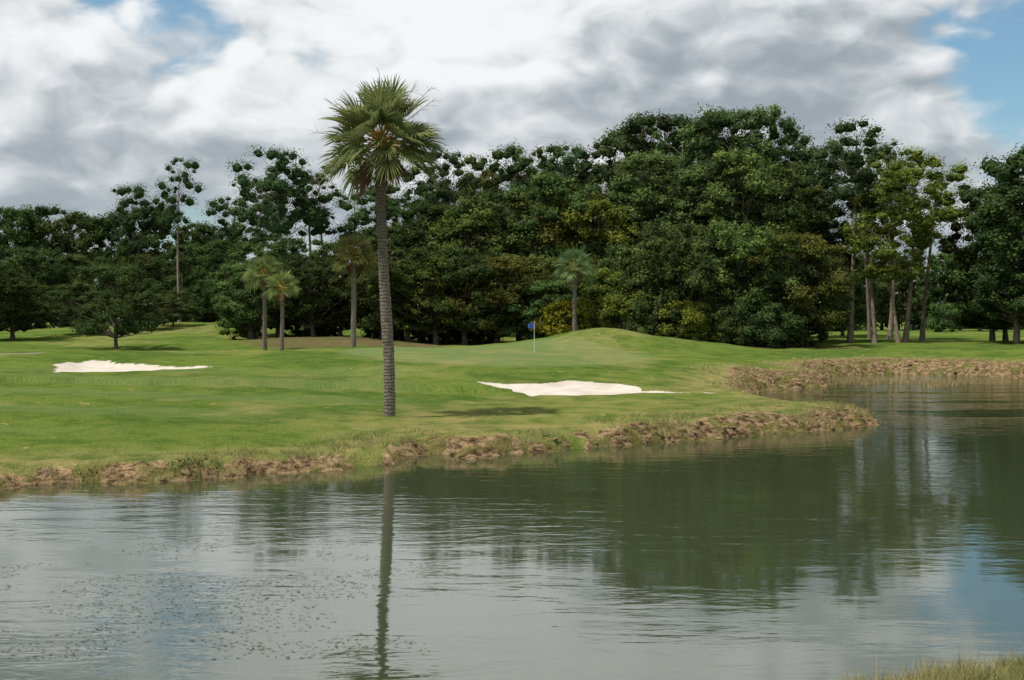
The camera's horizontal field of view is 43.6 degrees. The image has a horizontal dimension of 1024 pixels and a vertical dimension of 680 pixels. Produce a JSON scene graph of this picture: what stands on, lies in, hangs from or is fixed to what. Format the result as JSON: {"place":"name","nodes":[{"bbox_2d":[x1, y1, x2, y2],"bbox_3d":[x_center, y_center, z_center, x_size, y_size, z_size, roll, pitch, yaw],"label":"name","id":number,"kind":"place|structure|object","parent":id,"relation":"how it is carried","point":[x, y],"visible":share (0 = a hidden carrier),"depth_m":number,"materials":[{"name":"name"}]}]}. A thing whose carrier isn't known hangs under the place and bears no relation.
{"place":"outdoors","nodes":[
{"label":"outdoors","id":0,"kind":"place"},
{"bbox_2d":[0,374,1023,679],"bbox_3d":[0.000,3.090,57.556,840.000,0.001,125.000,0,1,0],"label":"pond water","id":1,"kind":"structure","parent":0,"point":[898,534],"depth_m":21.18,"materials":[{"name":"grey liquid"}]},
{"bbox_2d":[0,535,448,659],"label":"floating pond weed","id":2,"kind":"object","parent":1,"relation":"on","point":[225,607],"visible":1,"depth_m":17.83,"materials":[{"name":"plant"}]},
{"bbox_2d":[0,322,1023,679],"bbox_3d":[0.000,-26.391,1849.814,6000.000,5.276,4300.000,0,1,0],"label":"ground","id":3,"kind":"structure","parent":0,"point":[154,402],"depth_m":55.12,"materials":[{"name":"plant"}]},
{"bbox_2d":[0,260,44,328],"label":"oak tree","id":4,"kind":"object","parent":3,"relation":"on","point":[4,323],"visible":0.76,"depth_m":119.50,"materials":[{"name":"green plant"}]},
{"bbox_2d":[0,204,63,329],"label":"hardwood tree","id":5,"kind":"object","parent":3,"relation":"on","point":[18,216],"visible":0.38,"depth_m":174.82,"materials":[{"name":"green plant"}]},
{"bbox_2d":[0,271,64,339],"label":"oak tree","id":6,"kind":"object","parent":3,"relation":"on","point":[11,315],"visible":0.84,"depth_m":121.09,"materials":[{"name":"green plant"}]},
{"bbox_2d":[0,245,74,322],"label":"oak tree","id":7,"kind":"object","parent":3,"relation":"on","point":[26,256],"visible":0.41,"depth_m":148.82,"materials":[{"name":"green plant"}]},
{"bbox_2d":[3,203,93,322],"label":"hardwood tree","id":8,"kind":"object","parent":3,"relation":"on","point":[43,211],"visible":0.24,"depth_m":177.52,"materials":[{"name":"green plant"}]},
{"bbox_2d":[28,252,118,326],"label":"oak tree","id":9,"kind":"object","parent":3,"relation":"on","point":[76,260],"visible":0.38,"depth_m":154.18,"materials":[{"name":"green plant"}]},
{"bbox_2d":[36,211,116,321],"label":"hardwood tree","id":10,"kind":"object","parent":3,"relation":"on","point":[86,240],"visible":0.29,"depth_m":175.27,"materials":[{"name":"green plant"}]},
{"bbox_2d":[33,283,128,334],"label":"oak tree","id":11,"kind":"object","parent":3,"relation":"on","point":[72,315],"visible":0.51,"depth_m":127.56,"materials":[{"name":"green plant"}]},
{"bbox_2d":[63,213,149,323],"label":"hardwood tree","id":12,"kind":"object","parent":3,"relation":"on","point":[104,222],"visible":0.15,"depth_m":175.00,"materials":[{"name":"green plant"}]},
{"bbox_2d":[52,261,167,348],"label":"oak tree","id":13,"kind":"object","parent":3,"relation":"on","point":[123,276],"visible":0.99,"depth_m":99.64,"materials":[{"name":"green plant"}]},
{"bbox_2d":[101,182,164,320],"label":"pine tree","id":14,"kind":"object","parent":3,"relation":"on","point":[138,191],"visible":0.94,"depth_m":167.72,"materials":[{"name":"green plant"}]},
{"bbox_2d":[101,252,195,318],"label":"oak tree","id":15,"kind":"object","parent":3,"relation":"on","point":[155,275],"visible":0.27,"depth_m":163.51,"materials":[{"name":"green plant"}]},
{"bbox_2d":[111,202,204,308],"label":"hardwood tree","id":16,"kind":"object","parent":3,"relation":"on","point":[165,229],"visible":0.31,"depth_m":169.79,"materials":[{"name":"green plant"}]},
{"bbox_2d":[154,290,201,325],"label":"oak tree","id":17,"kind":"object","parent":3,"relation":"on","point":[183,310],"visible":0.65,"depth_m":139.37,"materials":[{"name":"green plant"}]},
{"bbox_2d":[150,155,206,321],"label":"pine tree","id":18,"kind":"object","parent":3,"relation":"on","point":[173,201],"visible":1,"depth_m":150.29,"materials":[{"name":"green plant"}]},
{"bbox_2d":[143,243,230,321],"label":"hardwood tree","id":19,"kind":"object","parent":3,"relation":"on","point":[185,258],"visible":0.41,"depth_m":158.27,"materials":[{"name":"green plant"}]},
{"bbox_2d":[162,221,229,322],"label":"hardwood tree","id":20,"kind":"object","parent":3,"relation":"on","point":[185,232],"visible":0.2,"depth_m":178.16,"materials":[{"name":"green plant"}]},
{"bbox_2d":[187,239,249,318],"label":"hardwood tree","id":21,"kind":"object","parent":3,"relation":"on","point":[218,258],"visible":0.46,"depth_m":148.71,"materials":[{"name":"green plant"}]},
{"bbox_2d":[201,194,271,276],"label":"pine tree","id":22,"kind":"object","parent":3,"relation":"on","point":[218,207],"visible":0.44,"depth_m":164.72,"materials":[{"name":"green plant"}]},
{"bbox_2d":[203,262,286,338],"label":"oak tree","id":23,"kind":"object","parent":3,"relation":"on","point":[227,306],"visible":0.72,"depth_m":114.56,"materials":[{"name":"green plant"}]},
{"bbox_2d":[225,176,289,245],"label":"pine tree","id":24,"kind":"object","parent":3,"relation":"on","point":[263,237],"visible":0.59,"depth_m":155.71,"materials":[{"name":"green plant"}]},
{"bbox_2d":[217,241,298,335],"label":"hardwood tree","id":25,"kind":"object","parent":3,"relation":"on","point":[256,249],"visible":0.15,"depth_m":126.61,"materials":[{"name":"green plant"}]},
{"bbox_2d":[241,253,287,349],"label":"palm tree","id":26,"kind":"object","parent":3,"relation":"on","point":[270,264],"visible":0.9,"depth_m":96.60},
{"bbox_2d":[225,144,329,240],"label":"pine tree","id":27,"kind":"object","parent":3,"relation":"on","point":[276,185],"visible":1,"depth_m":146.96,"materials":[{"name":"green plant"}]},
{"bbox_2d":[231,254,330,337],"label":"oak tree","id":28,"kind":"object","parent":3,"relation":"on","point":[275,321],"visible":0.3,"depth_m":116.27,"materials":[{"name":"green plant"}]},
{"bbox_2d":[261,268,302,350],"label":"palm tree","id":29,"kind":"object","parent":3,"relation":"on","point":[278,278],"visible":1,"depth_m":94.90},
{"bbox_2d":[260,163,335,290],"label":"pine tree","id":30,"kind":"object","parent":3,"relation":"on","point":[304,203],"visible":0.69,"depth_m":151.61,"materials":[{"name":"green plant"}]},
{"bbox_2d":[244,250,364,336],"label":"oak tree","id":31,"kind":"object","parent":3,"relation":"on","point":[298,262],"visible":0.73,"depth_m":114.32,"materials":[{"name":"green plant"}]},
{"bbox_2d":[283,172,355,247],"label":"pine tree","id":32,"kind":"object","parent":3,"relation":"on","point":[321,230],"visible":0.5,"depth_m":154.87,"materials":[{"name":"green plant"}]},
{"bbox_2d":[297,264,392,336],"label":"oak tree","id":33,"kind":"object","parent":3,"relation":"on","point":[341,329],"visible":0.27,"depth_m":115.74,"materials":[{"name":"green plant"}]},
{"bbox_2d":[329,232,377,346],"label":"palm tree","id":34,"kind":"object","parent":3,"relation":"on","point":[366,262],"visible":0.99,"depth_m":94.80,"materials":[{"name":"plant"}]},
{"bbox_2d":[336,175,408,238],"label":"pine tree","id":35,"kind":"object","parent":3,"relation":"on","point":[363,216],"visible":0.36,"depth_m":149.75,"materials":[{"name":"green plant"}]},
{"bbox_2d":[309,67,447,415],"bbox_3d":[-4.671,-3.341,44.931,4.978,12.623,4.842,0,1,0],"label":"palm tree","id":36,"kind":"object","parent":3,"relation":"on","point":[386,106],"visible":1,"depth_m":44.70,"materials":[{"name":"plant"}]},
{"bbox_2d":[359,220,434,340],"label":"hardwood tree","id":37,"kind":"object","parent":3,"relation":"on","point":[402,232],"visible":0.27,"depth_m":121.84,"materials":[{"name":"green plant"}]},
{"bbox_2d":[345,246,463,341],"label":"oak tree","id":38,"kind":"object","parent":3,"relation":"on","point":[370,324],"visible":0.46,"depth_m":111.70,"materials":[{"name":"green plant"}]},
{"bbox_2d":[356,254,500,343],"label":"oak tree","id":39,"kind":"object","parent":3,"relation":"on","point":[432,283],"visible":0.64,"depth_m":111.47,"materials":[{"name":"green plant"}]},
{"bbox_2d":[387,200,479,341],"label":"hardwood tree","id":40,"kind":"object","parent":3,"relation":"on","point":[429,213],"visible":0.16,"depth_m":123.11,"materials":[{"name":"green plant"}]},
{"bbox_2d":[406,145,488,331],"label":"tree","id":41,"kind":"object","parent":3,"relation":"on","point":[423,190],"visible":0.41,"depth_m":140.07,"materials":[{"name":"green plant"}]},
{"bbox_2d":[416,244,518,345],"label":"oak tree","id":42,"kind":"object","parent":3,"relation":"on","point":[483,304],"visible":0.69,"depth_m":111.44,"materials":[{"name":"green plant"}]},
{"bbox_2d":[406,205,531,343],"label":"hardwood tree","id":43,"kind":"object","parent":3,"relation":"on","point":[465,223],"visible":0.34,"depth_m":120.39,"materials":[{"name":"green plant"}]},
{"bbox_2d":[3,354,944,486],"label":"grass","id":44,"kind":"structure","parent":3,"relation":"on","point":[534,430],"depth_m":39.77,"materials":[{"name":"plant"}]},
{"bbox_2d":[450,152,523,242],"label":"pine tree","id":45,"kind":"object","parent":3,"relation":"on","point":[486,182],"visible":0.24,"depth_m":140.06,"materials":[{"name":"green plant"}]},
{"bbox_2d":[424,186,554,342],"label":"hardwood tree","id":46,"kind":"object","parent":3,"relation":"on","point":[480,201],"visible":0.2,"depth_m":121.67,"materials":[{"name":"green plant"}]},
{"bbox_2d":[431,253,553,342],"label":"oak tree","id":47,"kind":"object","parent":3,"relation":"on","point":[505,264],"visible":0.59,"depth_m":112.02,"materials":[{"name":"green plant"}]},
{"bbox_2d":[467,138,549,239],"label":"pine tree","id":48,"kind":"object","parent":3,"relation":"on","point":[513,152],"visible":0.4,"depth_m":138.44,"materials":[{"name":"green plant"}]},
{"bbox_2d":[0,248,1023,330],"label":"distant treeline","id":49,"kind":"object","parent":3,"relation":"on","point":[861,326],"visible":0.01,"depth_m":209.68,"materials":[{"name":"plant"}]},
{"bbox_2d":[455,188,572,341],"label":"tree","id":50,"kind":"object","parent":3,"relation":"on","point":[523,205],"visible":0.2,"depth_m":121.68,"materials":[{"name":"green plant"}]},
{"bbox_2d":[462,253,570,340],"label":"oak tree","id":51,"kind":"object","parent":3,"relation":"on","point":[518,275],"visible":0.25,"depth_m":113.88,"materials":[{"name":"green plant"}]},
{"bbox_2d":[484,278,587,338],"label":"oak tree","id":52,"kind":"object","parent":3,"relation":"on","point":[536,287],"visible":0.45,"depth_m":110.89,"materials":[{"name":"green plant"}]},
{"bbox_2d":[499,141,599,231],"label":"pine tree","id":53,"kind":"object","parent":3,"relation":"on","point":[578,153],"visible":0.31,"depth_m":136.20,"materials":[{"name":"green plant"}]},
{"bbox_2d":[501,169,603,295],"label":"hardwood tree","id":54,"kind":"object","parent":3,"relation":"on","point":[546,189],"visible":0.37,"depth_m":120.42,"materials":[{"name":"green plant"}]},
{"bbox_2d":[528,296,596,337],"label":"shrub","id":55,"kind":"object","parent":3,"relation":"on","point":[562,311],"visible":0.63,"depth_m":108.79,"materials":[{"name":"green plant"}]},
{"bbox_2d":[526,257,615,328],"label":"oak tree","id":56,"kind":"object","parent":3,"relation":"on","point":[598,290],"visible":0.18,"depth_m":112.69,"materials":[{"name":"green plant"}]},
{"bbox_2d":[513,185,633,298],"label":"hardwood tree","id":57,"kind":"object","parent":3,"relation":"on","point":[547,236],"visible":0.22,"depth_m":121.21,"materials":[{"name":"green plant"}]},
{"bbox_2d":[554,247,598,330],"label":"palm tree","id":58,"kind":"object","parent":3,"relation":"on","point":[575,276],"visible":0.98,"depth_m":107.84,"materials":[{"name":"plant"}]},
{"bbox_2d":[553,197,648,298],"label":"hardwood tree","id":59,"kind":"object","parent":3,"relation":"on","point":[612,214],"visible":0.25,"depth_m":119.70,"materials":[{"name":"green plant"}]},
{"bbox_2d":[577,290,641,330],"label":"shrub","id":60,"kind":"object","parent":3,"relation":"on","point":[609,309],"visible":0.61,"depth_m":107.70,"materials":[{"name":"green plant"}]},
{"bbox_2d":[555,128,676,253],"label":"pine tree","id":61,"kind":"object","parent":3,"relation":"on","point":[610,152],"visible":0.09,"depth_m":134.16,"materials":[{"name":"green plant"}]},
{"bbox_2d":[580,237,664,325],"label":"oak tree","id":62,"kind":"object","parent":3,"relation":"on","point":[626,251],"visible":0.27,"depth_m":114.50,"materials":[{"name":"green plant"}]},
{"bbox_2d":[578,175,673,270],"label":"hardwood tree","id":63,"kind":"object","parent":3,"relation":"on","point":[644,196],"visible":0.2,"depth_m":121.80,"materials":[{"name":"green plant"}]},
{"bbox_2d":[581,248,720,335],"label":"oak tree","id":64,"kind":"object","parent":3,"relation":"on","point":[671,271],"visible":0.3,"depth_m":109.40,"materials":[{"name":"green plant"}]},
{"bbox_2d":[605,149,706,264],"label":"tree","id":65,"kind":"object","parent":3,"relation":"on","point":[639,162],"visible":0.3,"depth_m":120.78,"materials":[{"name":"green plant"}]},
{"bbox_2d":[616,108,704,244],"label":"pine tree","id":66,"kind":"object","parent":3,"relation":"on","point":[664,123],"visible":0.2,"depth_m":131.97,"materials":[{"name":"green plant"}]},
{"bbox_2d":[636,300,690,337],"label":"shrub","id":67,"kind":"object","parent":3,"relation":"on","point":[671,317],"visible":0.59,"depth_m":105.99,"materials":[{"name":"green plant"}]},
{"bbox_2d":[622,167,733,321],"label":"hardwood tree","id":68,"kind":"object","parent":3,"relation":"on","point":[684,179],"visible":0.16,"depth_m":120.28,"materials":[{"name":"green plant"}]},
{"bbox_2d":[607,215,749,327],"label":"oak tree","id":69,"kind":"object","parent":3,"relation":"on","point":[672,234],"visible":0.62,"depth_m":107.53,"materials":[{"name":"green plant"}]},
{"bbox_2d":[655,297,720,341],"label":"shrub","id":70,"kind":"object","parent":3,"relation":"on","point":[693,321],"visible":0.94,"depth_m":104.92,"materials":[{"name":"green plant"}]},
{"bbox_2d":[637,118,739,339],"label":"pine tree","id":71,"kind":"object","parent":3,"relation":"on","point":[691,145],"visible":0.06,"depth_m":129.47,"materials":[{"name":"green plant"}]},
{"bbox_2d":[666,107,764,243],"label":"pine tree","id":72,"kind":"object","parent":3,"relation":"on","point":[701,125],"visible":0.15,"depth_m":128.02,"materials":[{"name":"green plant"}]},
{"bbox_2d":[661,155,777,272],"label":"pine tree","id":73,"kind":"object","parent":3,"relation":"on","point":[679,191],"visible":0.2,"depth_m":118.86,"materials":[{"name":"green plant"}]},
{"bbox_2d":[654,229,785,333],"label":"tree","id":74,"kind":"object","parent":3,"relation":"on","point":[704,262],"visible":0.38,"depth_m":107.29,"materials":[{"name":"green plant"}]},
{"bbox_2d":[695,302,753,344],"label":"shrub","id":75,"kind":"object","parent":3,"relation":"on","point":[727,330],"visible":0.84,"depth_m":104.65,"materials":[{"name":"green plant"}]},
{"bbox_2d":[648,215,807,327],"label":"oak tree","id":76,"kind":"object","parent":3,"relation":"on","point":[723,230],"visible":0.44,"depth_m":106.57,"materials":[{"name":"green plant"}]},
{"bbox_2d":[693,101,782,220],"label":"pine tree","id":77,"kind":"object","parent":3,"relation":"on","point":[734,124],"visible":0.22,"depth_m":128.58,"materials":[{"name":"green plant"}]},
{"bbox_2d":[687,145,810,336],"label":"hardwood tree","id":78,"kind":"object","parent":3,"relation":"on","point":[756,180],"visible":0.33,"depth_m":116.91,"materials":[{"name":"green plant"}]},
{"bbox_2d":[720,298,782,346],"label":"shrub","id":79,"kind":"object","parent":3,"relation":"on","point":[747,330],"visible":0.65,"depth_m":104.89,"materials":[{"name":"green plant"}]},
{"bbox_2d":[701,103,820,236],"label":"pine tree","id":80,"kind":"object","parent":3,"relation":"on","point":[756,130],"visible":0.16,"depth_m":130.37,"materials":[{"name":"green plant"}]},
{"bbox_2d":[728,107,823,225],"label":"pine tree","id":81,"kind":"object","parent":3,"relation":"on","point":[786,124],"visible":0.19,"depth_m":130.43,"materials":[{"name":"green plant"}]},
{"bbox_2d":[748,301,810,347],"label":"shrub","id":82,"kind":"object","parent":3,"relation":"on","point":[790,326],"visible":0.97,"depth_m":103.57,"materials":[{"name":"green plant"}]},
{"bbox_2d":[709,157,851,280],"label":"hardwood tree","id":83,"kind":"object","parent":3,"relation":"on","point":[801,174],"visible":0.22,"depth_m":120.29,"materials":[{"name":"green plant"}]},
{"bbox_2d":[713,232,861,346],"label":"tree","id":84,"kind":"object","parent":3,"relation":"on","point":[795,266],"visible":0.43,"depth_m":107.14,"materials":[{"name":"green plant"}]},
{"bbox_2d":[744,230,855,344],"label":"tree","id":85,"kind":"object","parent":3,"relation":"on","point":[838,281],"visible":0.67,"depth_m":106.56,"materials":[{"name":"green plant"}]},
{"bbox_2d":[761,130,844,235],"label":"pine tree","id":86,"kind":"object","parent":3,"relation":"on","point":[804,141],"visible":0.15,"depth_m":132.65,"materials":[{"name":"green plant"}]},
{"bbox_2d":[760,184,849,296],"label":"pine tree","id":87,"kind":"object","parent":3,"relation":"on","point":[815,190],"visible":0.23,"depth_m":120.92,"materials":[{"name":"green plant"}]},
{"bbox_2d":[805,220,864,341],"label":"hardwood tree","id":88,"kind":"object","parent":3,"relation":"on","point":[827,236],"visible":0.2,"depth_m":122.38,"materials":[{"name":"green plant"}]},
{"bbox_2d":[829,259,889,335],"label":"oak tree","id":89,"kind":"object","parent":3,"relation":"on","point":[860,289],"visible":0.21,"depth_m":143.98,"materials":[{"name":"green plant"}]},
{"bbox_2d":[806,114,918,342],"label":"pine tree","id":90,"kind":"object","parent":3,"relation":"on","point":[855,159],"visible":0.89,"depth_m":120.88,"materials":[{"name":"green plant"}]},
{"bbox_2d":[820,146,904,338],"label":"pine tree","id":91,"kind":"object","parent":3,"relation":"on","point":[869,329],"visible":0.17,"depth_m":129.73,"materials":[{"name":"green plant"}]},
{"bbox_2d":[821,191,911,342],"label":"pine tree","id":92,"kind":"object","parent":3,"relation":"on","point":[877,230],"visible":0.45,"depth_m":120.78,"materials":[{"name":"green plant"}]},
{"bbox_2d":[836,210,930,342],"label":"pine tree","id":93,"kind":"object","parent":3,"relation":"on","point":[879,268],"visible":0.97,"depth_m":116.90,"materials":[{"name":"green plant"}]},
{"bbox_2d":[857,139,922,339],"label":"pine tree","id":94,"kind":"object","parent":3,"relation":"on","point":[888,149],"visible":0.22,"depth_m":127.77,"materials":[{"name":"green plant"}]},
{"bbox_2d":[876,248,941,329],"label":"tree","id":95,"kind":"object","parent":3,"relation":"on","point":[914,318],"visible":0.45,"depth_m":188.67,"materials":[{"name":"green plant"}]},
{"bbox_2d":[864,145,977,342],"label":"pine tree","id":96,"kind":"object","parent":3,"relation":"on","point":[899,173],"visible":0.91,"depth_m":116.95,"materials":[{"name":"green plant"}]},
{"bbox_2d":[821,633,1023,679],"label":"bank grass","id":97,"kind":"structure","parent":3,"relation":"on","point":[962,671],"depth_m":11.75,"materials":[{"name":"plant"}]},
{"bbox_2d":[902,170,979,341],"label":"pine tree","id":98,"kind":"object","parent":3,"relation":"on","point":[957,177],"visible":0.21,"depth_m":121.84,"materials":[{"name":"green plant"}]},
{"bbox_2d":[917,245,967,330],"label":"hardwood tree","id":99,"kind":"object","parent":3,"relation":"on","point":[947,263],"visible":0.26,"depth_m":184.87,"materials":[{"name":"green plant"}]},
{"bbox_2d":[925,302,962,331],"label":"shrub","id":100,"kind":"object","parent":3,"relation":"on","point":[942,313],"visible":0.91,"depth_m":169.17,"materials":[{"name":"green plant"}]},
{"bbox_2d":[933,185,1021,340],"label":"hardwood tree","id":101,"kind":"object","parent":3,"relation":"on","point":[967,256],"visible":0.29,"depth_m":117.01,"materials":[{"name":"green plant"}]},
{"bbox_2d":[946,142,1023,326],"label":"hardwood tree","id":102,"kind":"object","parent":3,"relation":"on","point":[995,208],"visible":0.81,"depth_m":109.97,"materials":[{"name":"green plant"}]},
{"bbox_2d":[953,159,1023,342],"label":"tree","id":103,"kind":"object","parent":3,"relation":"on","point":[986,249],"visible":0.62,"depth_m":111.19,"materials":[{"name":"green plant"}]},
{"bbox_2d":[971,250,1023,328],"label":"tree","id":104,"kind":"object","parent":3,"relation":"on","point":[1017,289],"visible":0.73,"depth_m":109.59,"materials":[{"name":"green plant"}]},
{"bbox_2d":[0,0,1023,318],"label":"sky","id":105,"kind":"structure","parent":0,"point":[96,96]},
{"bbox_2d":[829,375,971,386],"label":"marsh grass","id":106,"kind":"structure","parent":0,"point":[869,381],"depth_m":79.98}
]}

